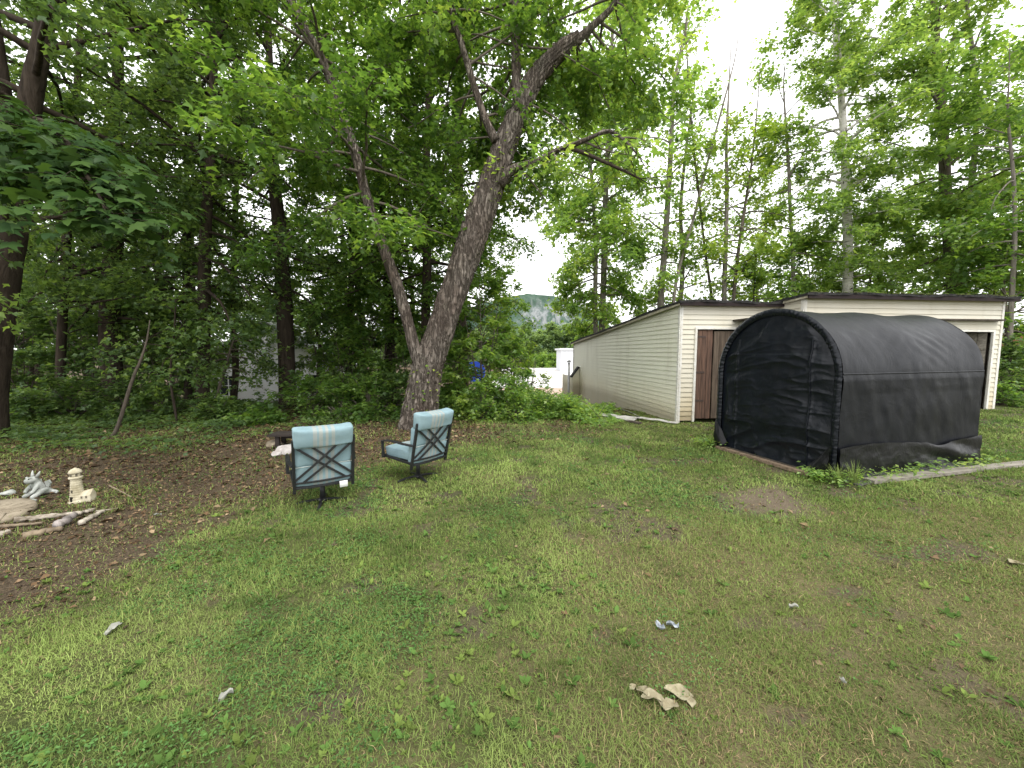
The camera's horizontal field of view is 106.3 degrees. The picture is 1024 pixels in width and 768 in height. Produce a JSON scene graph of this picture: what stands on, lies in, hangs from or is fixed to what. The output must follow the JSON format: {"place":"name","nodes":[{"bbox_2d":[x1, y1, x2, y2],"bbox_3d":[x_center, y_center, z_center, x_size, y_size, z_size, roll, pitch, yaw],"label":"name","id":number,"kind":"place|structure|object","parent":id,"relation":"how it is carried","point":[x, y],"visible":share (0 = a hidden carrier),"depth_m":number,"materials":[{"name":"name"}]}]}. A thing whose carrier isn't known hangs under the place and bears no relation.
{"place":"outdoors","nodes":[
{"label":"outdoors","id":0,"kind":"place"},
{"bbox_2d":[375,293,598,351],"bbox_3d":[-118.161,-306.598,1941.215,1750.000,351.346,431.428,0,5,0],"label":"mountain","id":1,"kind":"structure","parent":0,"point":[538,310],"depth_m":2007.00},
{"bbox_2d":[0,357,1023,767],"bbox_3d":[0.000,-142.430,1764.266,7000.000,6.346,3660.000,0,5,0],"label":"ground","id":2,"kind":"structure","parent":0,"point":[752,501],"depth_m":2.62,"materials":[{"name":"plant"}]},
{"bbox_2d":[0,498,37,522],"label":"stepping stone","id":3,"kind":"object","parent":2,"relation":"on","point":[15,507],"visible":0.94,"depth_m":4.20,"materials":[{"name":"stone"}]},
{"bbox_2d":[10,332,47,388],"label":"understorey shrub","id":4,"kind":"object","parent":2,"relation":"on","point":[15,344],"visible":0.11,"depth_m":12.89,"materials":[{"name":"green plant"}]},
{"bbox_2d":[22,470,58,498],"bbox_3d":[-5.790,1.215,4.707,0.226,0.321,0.242,1,5,12],"label":"dragon statue","id":5,"kind":"object","parent":2,"relation":"on","point":[37,487],"visible":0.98,"depth_m":4.66,"materials":[{"name":"grey stone"}]},
{"bbox_2d":[9,384,75,421],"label":"bush","id":6,"kind":"object","parent":2,"relation":"on","point":[18,414],"visible":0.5,"depth_m":9.47,"materials":[{"name":"green plant"}]},
{"bbox_2d":[22,526,63,537],"bbox_3d":[-4.539,1.435,3.719,0.263,0.077,0.079,-3,6,-34],"label":"log","id":7,"kind":"object","parent":2,"relation":"on","point":[40,532],"visible":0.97,"depth_m":3.69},
{"bbox_2d":[13,511,82,522],"bbox_3d":[-4.893,1.396,4.057,0.531,0.063,0.072,-2,5,-23],"label":"log","id":8,"kind":"object","parent":2,"relation":"on","point":[35,517],"visible":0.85,"depth_m":4.03,"materials":[{"name":"brown wood"}]},
{"bbox_2d":[10,286,92,396],"bbox_3d":[-15.993,-1.221,12.457,3.245,4.550,3.816,-1,5,-15],"label":"understorey shrub","id":9,"kind":"object","parent":2,"relation":"on","point":[37,330],"visible":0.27,"depth_m":12.56,"materials":[{"name":"green plant"}]},
{"bbox_2d":[9,361,129,425],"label":"bush","id":10,"kind":"object","parent":2,"relation":"on","point":[78,402],"visible":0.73,"depth_m":9.76,"materials":[{"name":"green plant"}]},
{"bbox_2d":[12,276,146,394],"bbox_3d":[-14.392,-1.494,13.020,3.376,4.391,3.587,-3,5,-29],"label":"understorey shrub","id":11,"kind":"object","parent":2,"relation":"on","point":[43,355],"visible":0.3,"depth_m":12.41,"materials":[{"name":"green plant"}]},
{"bbox_2d":[15,198,147,384],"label":"woodland tree","id":12,"kind":"object","parent":2,"relation":"on","point":[88,261],"visible":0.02,"depth_m":15.15,"materials":[{"name":"green plant"}]},
{"bbox_2d":[67,468,96,503],"bbox_3d":[-5.113,1.198,4.548,0.254,0.430,0.203,-4,6,-38],"label":"lighthouse figurine","id":13,"kind":"object","parent":2,"relation":"on","point":[77,491],"visible":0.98,"depth_m":4.51,"materials":[{"name":"beige stone"}]},
{"bbox_2d":[16,96,150,391],"bbox_3d":[-16.743,-4.820,14.684,6.169,11.256,5.795,-1,5,-16],"label":"woodland tree","id":14,"kind":"object","parent":2,"relation":"on","point":[78,271],"visible":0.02,"depth_m":14.28,"materials":[{"name":"green plant"}]},
{"bbox_2d":[3,0,197,393],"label":"woodland tree","id":15,"kind":"object","parent":2,"relation":"on","point":[61,336],"visible":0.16,"depth_m":10.45,"materials":[{"name":"green plant"}]},
{"bbox_2d":[0,0,249,438],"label":"maple tree","id":16,"kind":"object","parent":2,"relation":"on","point":[37,168],"visible":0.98,"depth_m":5.84,"materials":[{"name":"green plant"}]},
{"bbox_2d":[69,289,183,396],"bbox_3d":[-12.887,-1.138,13.021,3.351,4.711,2.975,2,5,23],"label":"understorey shrub","id":17,"kind":"object","parent":2,"relation":"on","point":[90,318],"visible":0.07,"depth_m":12.49,"materials":[{"name":"green plant"}]},
{"bbox_2d":[109,320,149,436],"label":"sapling","id":18,"kind":"object","parent":2,"relation":"on","point":[121,415],"visible":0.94,"depth_m":7.92,"materials":[{"name":"brown plant"}]},
{"bbox_2d":[79,370,183,417],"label":"bush","id":19,"kind":"object","parent":2,"relation":"on","point":[115,391],"visible":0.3,"depth_m":10.50,"materials":[{"name":"green plant"}]},
{"bbox_2d":[0,0,265,406],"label":"woodland tree","id":20,"kind":"object","parent":2,"relation":"on","point":[31,303],"visible":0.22,"depth_m":10.55,"materials":[{"name":"green plant"}]},
{"bbox_2d":[47,266,228,422],"bbox_3d":[-8.460,-0.901,8.966,2.662,3.907,2.953,3,6,33],"label":"sapling","id":21,"kind":"object","parent":2,"relation":"on","point":[172,340],"visible":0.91,"depth_m":8.90,"materials":[{"name":"green plant"}]},
{"bbox_2d":[93,367,196,420],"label":"bush","id":22,"kind":"object","parent":2,"relation":"on","point":[137,405],"visible":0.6,"depth_m":10.15,"materials":[{"name":"green plant"}]},
{"bbox_2d":[28,0,266,377],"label":"woodland tree","id":23,"kind":"object","parent":2,"relation":"on","point":[104,237],"visible":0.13,"depth_m":11.51,"materials":[{"name":"green plant"}]},
{"bbox_2d":[98,308,228,402],"bbox_3d":[-10.993,-0.854,12.636,3.116,3.536,2.832,0,5,0],"label":"understorey shrub","id":24,"kind":"object","parent":2,"relation":"on","point":[128,330],"visible":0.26,"depth_m":12.06,"materials":[{"name":"green plant"}]},
{"bbox_2d":[66,0,267,380],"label":"woodland tree","id":25,"kind":"object","parent":2,"relation":"on","point":[249,222],"visible":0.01,"depth_m":14.70,"materials":[{"name":"green plant"}]},
{"bbox_2d":[48,0,307,400],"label":"woodland tree","id":26,"kind":"object","parent":2,"relation":"on","point":[178,265],"visible":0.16,"depth_m":10.85,"materials":[{"name":"green plant"}]},
{"bbox_2d":[95,160,273,369],"bbox_3d":[-14.481,-4.556,17.773,6.626,11.402,6.017,0,5,0],"label":"woodland tree","id":27,"kind":"object","parent":2,"relation":"on","point":[245,359],"visible":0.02,"depth_m":18.10,"materials":[{"name":"green plant"}]},
{"bbox_2d":[30,0,339,410],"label":"woodland tree","id":28,"kind":"object","parent":2,"relation":"on","point":[205,253],"visible":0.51,"depth_m":9.72,"materials":[{"name":"green plant"}]},
{"bbox_2d":[148,313,231,398],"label":"understorey shrub","id":29,"kind":"object","parent":2,"relation":"on","point":[230,362],"visible":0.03,"depth_m":13.37,"materials":[{"name":"green plant"}]},
{"bbox_2d":[0,397,400,457],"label":"undergrowth","id":30,"kind":"object","parent":2,"relation":"on","point":[16,426],"visible":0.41,"depth_m":8.49,"materials":[{"name":"green plant"}]},
{"bbox_2d":[182,392,253,423],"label":"bush","id":31,"kind":"object","parent":2,"relation":"on","point":[210,404],"visible":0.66,"depth_m":9.41,"materials":[{"name":"green plant"}]},
{"bbox_2d":[123,0,322,398],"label":"woodland tree","id":32,"kind":"object","parent":2,"relation":"on","point":[233,392],"visible":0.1,"depth_m":12.24,"materials":[{"name":"green plant"}]},
{"bbox_2d":[161,325,289,397],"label":"sapling","id":33,"kind":"object","parent":2,"relation":"on","point":[251,357],"visible":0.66,"depth_m":10.53,"materials":[{"name":"green plant"}]},
{"bbox_2d":[196,393,267,419],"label":"bush","id":34,"kind":"object","parent":2,"relation":"on","point":[245,403],"visible":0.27,"depth_m":9.91,"materials":[{"name":"green plant"}]},
{"bbox_2d":[109,0,381,406],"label":"woodland tree","id":35,"kind":"object","parent":2,"relation":"on","point":[285,329],"visible":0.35,"depth_m":11.61,"materials":[{"name":"green plant"}]},
{"bbox_2d":[221,400,297,426],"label":"bush","id":36,"kind":"object","parent":2,"relation":"on","point":[268,414],"visible":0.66,"depth_m":9.34,"materials":[{"name":"green plant"}]},
{"bbox_2d":[267,431,291,447],"bbox_3d":[-3.947,1.032,7.133,0.950,0.264,0.352,-1,5,-6],"label":"bench","id":37,"kind":"object","parent":2,"relation":"on","point":[283,435],"visible":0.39,"depth_m":6.96,"materials":[{"name":"brown wood"}]},
{"bbox_2d":[211,321,356,400],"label":"house","id":38,"kind":"structure","parent":2,"relation":"on","point":[249,392],"depth_m":23.52,"materials":[{"name":"white"}]},
{"bbox_2d":[263,367,340,415],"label":"bush","id":39,"kind":"object","parent":2,"relation":"on","point":[306,385],"visible":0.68,"depth_m":10.40,"materials":[{"name":"green plant"}]},
{"bbox_2d":[238,241,373,376],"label":"woodland tree","id":40,"kind":"object","parent":2,"relation":"on","point":[295,313],"visible":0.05,"depth_m":18.77,"materials":[{"name":"green plant"}]},
{"bbox_2d":[285,422,355,509],"bbox_3d":[-2.223,0.911,4.480,0.708,0.982,0.818,-3,6,-33],"label":"patio chair","id":41,"kind":"object","parent":2,"relation":"on","point":[322,456],"visible":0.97,"depth_m":4.21,"materials":[{"name":"fabric"}]},
{"bbox_2d":[277,282,364,397],"bbox_3d":[-6.434,-1.359,13.044,2.863,4.149,2.704,-3,6,-35],"label":"understorey shrub","id":42,"kind":"object","parent":2,"relation":"on","point":[310,336],"visible":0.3,"depth_m":12.79,"materials":[{"name":"green plant"}]},
{"bbox_2d":[255,0,417,401],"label":"woodland tree","id":43,"kind":"object","parent":2,"relation":"on","point":[318,306],"visible":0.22,"depth_m":11.82,"materials":[{"name":"green plant"}]},
{"bbox_2d":[298,376,385,421],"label":"bush","id":44,"kind":"object","parent":2,"relation":"on","point":[336,393],"visible":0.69,"depth_m":9.88,"materials":[{"name":"green plant"}]},
{"bbox_2d":[286,147,405,370],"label":"woodland tree","id":45,"kind":"object","parent":2,"relation":"on","point":[307,291],"visible":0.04,"depth_m":19.05,"materials":[{"name":"green plant"}]},
{"bbox_2d":[305,302,387,403],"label":"understorey shrub","id":46,"kind":"object","parent":2,"relation":"on","point":[330,343],"visible":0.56,"depth_m":12.07,"materials":[{"name":"green plant"}]},
{"bbox_2d":[331,365,404,423],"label":"bush","id":47,"kind":"object","parent":2,"relation":"on","point":[356,392],"visible":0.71,"depth_m":10.05,"materials":[{"name":"green plant"}]},
{"bbox_2d":[286,85,451,381],"bbox_3d":[-5.652,-4.786,14.498,6.900,11.278,7.067,0,5,0],"label":"woodland tree","id":48,"kind":"object","parent":2,"relation":"on","point":[353,269],"visible":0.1,"depth_m":13.98,"materials":[{"name":"green plant"}]},
{"bbox_2d":[329,282,410,401],"bbox_3d":[-4.549,-1.186,12.917,2.956,4.301,2.784,2,5,23],"label":"understorey shrub","id":49,"kind":"object","parent":2,"relation":"on","point":[383,316],"visible":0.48,"depth_m":12.57,"materials":[{"name":"green plant"}]},
{"bbox_2d":[353,363,409,417],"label":"bush","id":50,"kind":"object","parent":2,"relation":"on","point":[398,379],"visible":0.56,"depth_m":10.61,"materials":[{"name":"green plant"}]},
{"bbox_2d":[310,2,474,365],"bbox_3d":[-4.427,-5.813,13.809,6.419,13.303,5.477,5,7,44],"label":"woodland tree","id":51,"kind":"object","parent":2,"relation":"on","point":[415,269],"visible":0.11,"depth_m":12.62,"materials":[{"name":"green plant"}]},
{"bbox_2d":[310,0,480,398],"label":"woodland tree","id":52,"kind":"object","parent":2,"relation":"on","point":[401,339],"visible":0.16,"depth_m":12.49,"materials":[{"name":"green plant"}]},
{"bbox_2d":[363,296,441,404],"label":"understorey shrub","id":53,"kind":"object","parent":2,"relation":"on","point":[415,317],"visible":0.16,"depth_m":13.11,"materials":[{"name":"green plant"}]},
{"bbox_2d":[329,161,476,339],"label":"woodland tree","id":54,"kind":"object","parent":2,"relation":"on","point":[408,256],"visible":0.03,"depth_m":18.65,"materials":[{"name":"green plant"}]},
{"bbox_2d":[79,0,737,430],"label":"maple tree","id":55,"kind":"object","parent":2,"relation":"on","point":[493,138],"visible":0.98,"depth_m":8.53,"materials":[{"name":"green plant"}]},
{"bbox_2d":[381,408,453,482],"bbox_3d":[-1.275,0.815,5.251,0.818,0.982,0.708,3,6,36],"label":"patio chair","id":56,"kind":"object","parent":2,"relation":"on","point":[428,442],"visible":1,"depth_m":5.04,"materials":[{"name":"fabric"}]},
{"bbox_2d":[323,0,513,338],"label":"woodland tree","id":57,"kind":"object","parent":2,"relation":"on","point":[428,288],"visible":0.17,"depth_m":11.79,"materials":[{"name":"green plant"}]},
{"bbox_2d":[403,275,494,407],"bbox_3d":[-1.781,-1.117,11.605,2.664,4.209,2.766,2,5,18],"label":"box elder shrub","id":58,"kind":"object","parent":2,"relation":"on","point":[462,332],"visible":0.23,"depth_m":11.02,"materials":[{"name":"green plant"}]},
{"bbox_2d":[354,1,551,386],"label":"woodland tree","id":59,"kind":"object","parent":2,"relation":"on","point":[482,86],"visible":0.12,"depth_m":13.56,"materials":[{"name":"green plant"}]},
{"bbox_2d":[448,374,510,421],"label":"bush","id":60,"kind":"object","parent":2,"relation":"on","point":[486,402],"visible":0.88,"depth_m":9.73,"materials":[{"name":"green plant"}]},
{"bbox_2d":[441,231,537,413],"bbox_3d":[-0.878,-1.682,10.824,3.268,5.186,3.109,0,5,0],"label":"box elder shrub","id":61,"kind":"object","parent":2,"relation":"on","point":[496,285],"visible":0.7,"depth_m":10.59,"materials":[{"name":"green plant"}]},
{"bbox_2d":[484,335,534,415],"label":"box elder shrub","id":62,"kind":"object","parent":2,"relation":"on","point":[516,349],"visible":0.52,"depth_m":10.65,"materials":[{"name":"green plant"}]},
{"bbox_2d":[0,407,1023,767],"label":"grass","id":63,"kind":"structure","parent":2,"relation":"on","point":[552,555],"depth_m":2.63,"materials":[{"name":"plant"}]},
{"bbox_2d":[0,420,1023,767],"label":"weeds","id":64,"kind":"object","parent":2,"relation":"on","point":[376,736],"visible":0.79,"depth_m":2.36,"materials":[{"name":"green plant"}]},
{"bbox_2d":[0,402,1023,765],"bbox_3d":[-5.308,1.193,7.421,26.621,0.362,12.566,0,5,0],"label":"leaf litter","id":65,"kind":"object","parent":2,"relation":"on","point":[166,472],"visible":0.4,"depth_m":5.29,"materials":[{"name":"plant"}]},
{"bbox_2d":[487,380,537,423],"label":"bush","id":66,"kind":"object","parent":2,"relation":"on","point":[518,398],"visible":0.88,"depth_m":9.66,"materials":[{"name":"green plant"}]},
{"bbox_2d":[439,385,623,426],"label":"ground cover","id":67,"kind":"object","parent":2,"relation":"on","point":[609,408],"visible":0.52,"depth_m":10.07,"materials":[{"name":"green plant"}]},
{"bbox_2d":[515,339,552,407],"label":"box elder shrub","id":68,"kind":"object","parent":2,"relation":"on","point":[528,363],"visible":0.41,"depth_m":12.48,"materials":[{"name":"green plant"}]},
{"bbox_2d":[522,327,554,366],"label":"distant tree","id":69,"kind":"object","parent":2,"relation":"on","point":[541,338],"visible":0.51,"depth_m":196.03,"materials":[{"name":"green plant"}]},
{"bbox_2d":[520,384,563,419],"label":"bush","id":70,"kind":"object","parent":2,"relation":"on","point":[538,398],"visible":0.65,"depth_m":10.07,"materials":[{"name":"green plant"}]},
{"bbox_2d":[538,321,565,364],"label":"distant tree","id":71,"kind":"object","parent":2,"relation":"on","point":[553,329],"visible":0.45,"depth_m":201.24,"materials":[{"name":"green plant"}]},
{"bbox_2d":[562,366,579,398],"bbox_3d":[2.842,0.441,18.942,0.400,2.675,2.050,-1,5,-6],"label":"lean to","id":72,"kind":"object","parent":2,"relation":"on","point":[574,381],"visible":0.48,"depth_m":17.98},
{"bbox_2d":[549,395,595,420],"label":"bush","id":73,"kind":"object","parent":2,"relation":"on","point":[572,400],"visible":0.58,"depth_m":9.87,"materials":[{"name":"green plant"}]},
{"bbox_2d":[528,76,652,337],"bbox_3d":[4.206,-7.516,20.405,6.309,19.117,5.881,2,5,22],"label":"maple tree","id":74,"kind":"object","parent":2,"relation":"on","point":[609,219],"visible":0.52,"depth_m":19.98,"materials":[{"name":"green plant"}]},
{"bbox_2d":[538,0,679,345],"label":"maple tree","id":75,"kind":"object","parent":2,"relation":"on","point":[623,276],"visible":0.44,"depth_m":19.93,"materials":[{"name":"green plant"}]},
{"bbox_2d":[607,0,729,317],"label":"maple tree","id":76,"kind":"object","parent":2,"relation":"on","point":[711,104],"visible":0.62,"depth_m":18.70,"materials":[{"name":"green plant"}]},
{"bbox_2d":[664,683,692,699],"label":"dry leaf","id":77,"kind":"object","parent":2,"relation":"on","point":[679,689],"visible":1,"depth_m":1.96,"materials":[{"name":"plant"}]},
{"bbox_2d":[643,51,745,305],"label":"ash tree","id":78,"kind":"object","parent":2,"relation":"on","point":[692,236],"visible":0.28,"depth_m":19.70,"materials":[{"name":"green plant"}]},
{"bbox_2d":[661,0,742,302],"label":"ash tree","id":79,"kind":"object","parent":2,"relation":"on","point":[703,179],"visible":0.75,"depth_m":18.31,"materials":[{"name":"green plant"}]},
{"bbox_2d":[663,16,750,299],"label":"ash tree","id":80,"kind":"object","parent":2,"relation":"on","point":[698,145],"visible":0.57,"depth_m":18.03,"materials":[{"name":"green plant"}]},
{"bbox_2d":[688,27,780,299],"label":"ash tree","id":81,"kind":"object","parent":2,"relation":"on","point":[729,120],"visible":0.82,"depth_m":17.64,"materials":[{"name":"green plant"}]},
{"bbox_2d":[674,47,807,300],"bbox_3d":[10.312,-7.104,17.711,4.890,15.718,4.545,0,5,0],"label":"ash tree","id":82,"kind":"object","parent":2,"relation":"on","point":[769,130],"visible":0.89,"depth_m":17.27,"materials":[{"name":"green plant"}]},
{"bbox_2d":[722,226,784,301],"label":"tree","id":83,"kind":"object","parent":2,"relation":"on","point":[749,247],"visible":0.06,"depth_m":22.97,"materials":[{"name":"green plant"}]},
{"bbox_2d":[715,446,810,475],"bbox_3d":[3.926,1.200,6.146,0.090,0.048,1.640,-1,5,-16],"label":"wooden plank","id":84,"kind":"object","parent":2,"relation":"on","point":[773,463],"visible":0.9,"depth_m":5.98,"materials":[{"name":"beige wood"}]},
{"bbox_2d":[729,237,804,301],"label":"tree","id":85,"kind":"object","parent":2,"relation":"on","point":[752,266],"visible":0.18,"depth_m":17.73,"materials":[{"name":"green plant"}]},
{"bbox_2d":[570,291,1021,421],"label":"shed","id":86,"kind":"structure","parent":2,"relation":"on","point":[663,362],"depth_m":9.49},
{"bbox_2d":[694,330,733,418],"bbox_3d":[5.179,-0.232,9.532,1.354,2.189,0.050,-1,5,-6],"label":"door","id":87,"kind":"structure","parent":86,"relation":"in","point":[705,338],"depth_m":9.48,"materials":[{"name":"wood"}]},
{"bbox_2d":[967,333,987,362],"bbox_3d":[11.582,-0.297,9.950,0.058,2.000,0.805,-3,6,-30],"label":"door","id":88,"kind":"structure","parent":86,"relation":"in","point":[981,341],"depth_m":9.60,"materials":[{"name":"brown wood"}]},
{"bbox_2d":[729,5,867,301],"bbox_3d":[13.115,-8.313,17.958,5.066,16.863,5.700,0,5,0],"label":"maple tree","id":89,"kind":"object","parent":2,"relation":"on","point":[771,83],"visible":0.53,"depth_m":17.57,"materials":[{"name":"green plant"}]},
{"bbox_2d":[760,229,856,301],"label":"tree","id":90,"kind":"object","parent":2,"relation":"on","point":[800,263],"visible":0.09,"depth_m":18.41,"materials":[{"name":"green plant"}]},
{"bbox_2d":[686,434,1008,487],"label":"weeds","id":91,"kind":"object","parent":2,"relation":"on","point":[817,472],"visible":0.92,"depth_m":5.31,"materials":[{"name":"green plant"}]},
{"bbox_2d":[713,309,984,482],"bbox_3d":[5.516,0.008,6.462,3.272,2.420,2.152,-1,5,-17],"label":"garden shelter","id":92,"kind":"object","parent":2,"relation":"on","point":[877,393],"visible":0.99,"depth_m":5.66,"materials":[{"name":"fabric"}]},
{"bbox_2d":[749,0,955,296],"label":"birch tree","id":93,"kind":"object","parent":2,"relation":"on","point":[844,66],"visible":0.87,"depth_m":15.97,"materials":[{"name":"green plant"}]},
{"bbox_2d":[820,203,932,293],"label":"tree","id":94,"kind":"object","parent":2,"relation":"on","point":[888,233],"visible":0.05,"depth_m":19.38,"materials":[{"name":"green plant"}]},
{"bbox_2d":[816,211,944,293],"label":"tree","id":95,"kind":"object","parent":2,"relation":"on","point":[902,223],"visible":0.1,"depth_m":17.68,"materials":[{"name":"green plant"}]},
{"bbox_2d":[845,0,1023,311],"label":"maple tree","id":96,"kind":"object","parent":2,"relation":"on","point":[935,42],"visible":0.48,"depth_m":15.59,"materials":[{"name":"green plant"}]},
{"bbox_2d":[862,460,1023,483],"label":"wooden board","id":97,"kind":"object","parent":2,"relation":"on","point":[954,471],"visible":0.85,"depth_m":5.39,"materials":[{"name":"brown wood"}]},
{"bbox_2d":[877,0,1023,295],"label":"maple tree","id":98,"kind":"object","parent":2,"relation":"on","point":[1005,6],"visible":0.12,"depth_m":16.51,"materials":[{"name":"green plant"}]},
{"bbox_2d":[910,204,1023,377],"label":"tree","id":99,"kind":"object","parent":2,"relation":"on","point":[961,289],"visible":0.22,"depth_m":14.23,"materials":[{"name":"green plant"}]},
{"bbox_2d":[911,18,1023,381],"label":"maple tree","id":100,"kind":"object","parent":2,"relation":"on","point":[991,225],"visible":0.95,"depth_m":13.66,"materials":[{"name":"green plant"}]},
{"bbox_2d":[920,154,1023,379],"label":"tree","id":101,"kind":"object","parent":2,"relation":"on","point":[1019,284],"visible":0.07,"depth_m":16.17,"materials":[{"name":"green plant"}]},
{"bbox_2d":[995,379,1023,407],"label":"bush","id":102,"kind":"object","parent":2,"relation":"on","point":[1001,393],"visible":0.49,"depth_m":10.01,"materials":[{"name":"green plant"}]},
{"bbox_2d":[997,331,1023,397],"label":"bush","id":103,"kind":"object","parent":2,"relation":"on","point":[1014,355],"visible":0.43,"depth_m":11.69,"materials":[{"name":"green plant"}]},
{"bbox_2d":[1,0,1023,349],"label":"sky","id":104,"kind":"structure","parent":0,"point":[757,16],"materials":[{"name":"white"}]},
{"bbox_2d":[493,368,571,387],"bbox_3d":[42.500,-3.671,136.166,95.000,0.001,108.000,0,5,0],"label":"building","id":105,"kind":"structure","parent":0,"point":[556,381],"depth_m":115.60,"materials":[{"name":"concrete"}]},
{"bbox_2d":[555,348,572,371],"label":"commercial building","id":106,"kind":"structure","parent":0,"point":[564,356],"depth_m":149.89,"materials":[{"name":"white"}]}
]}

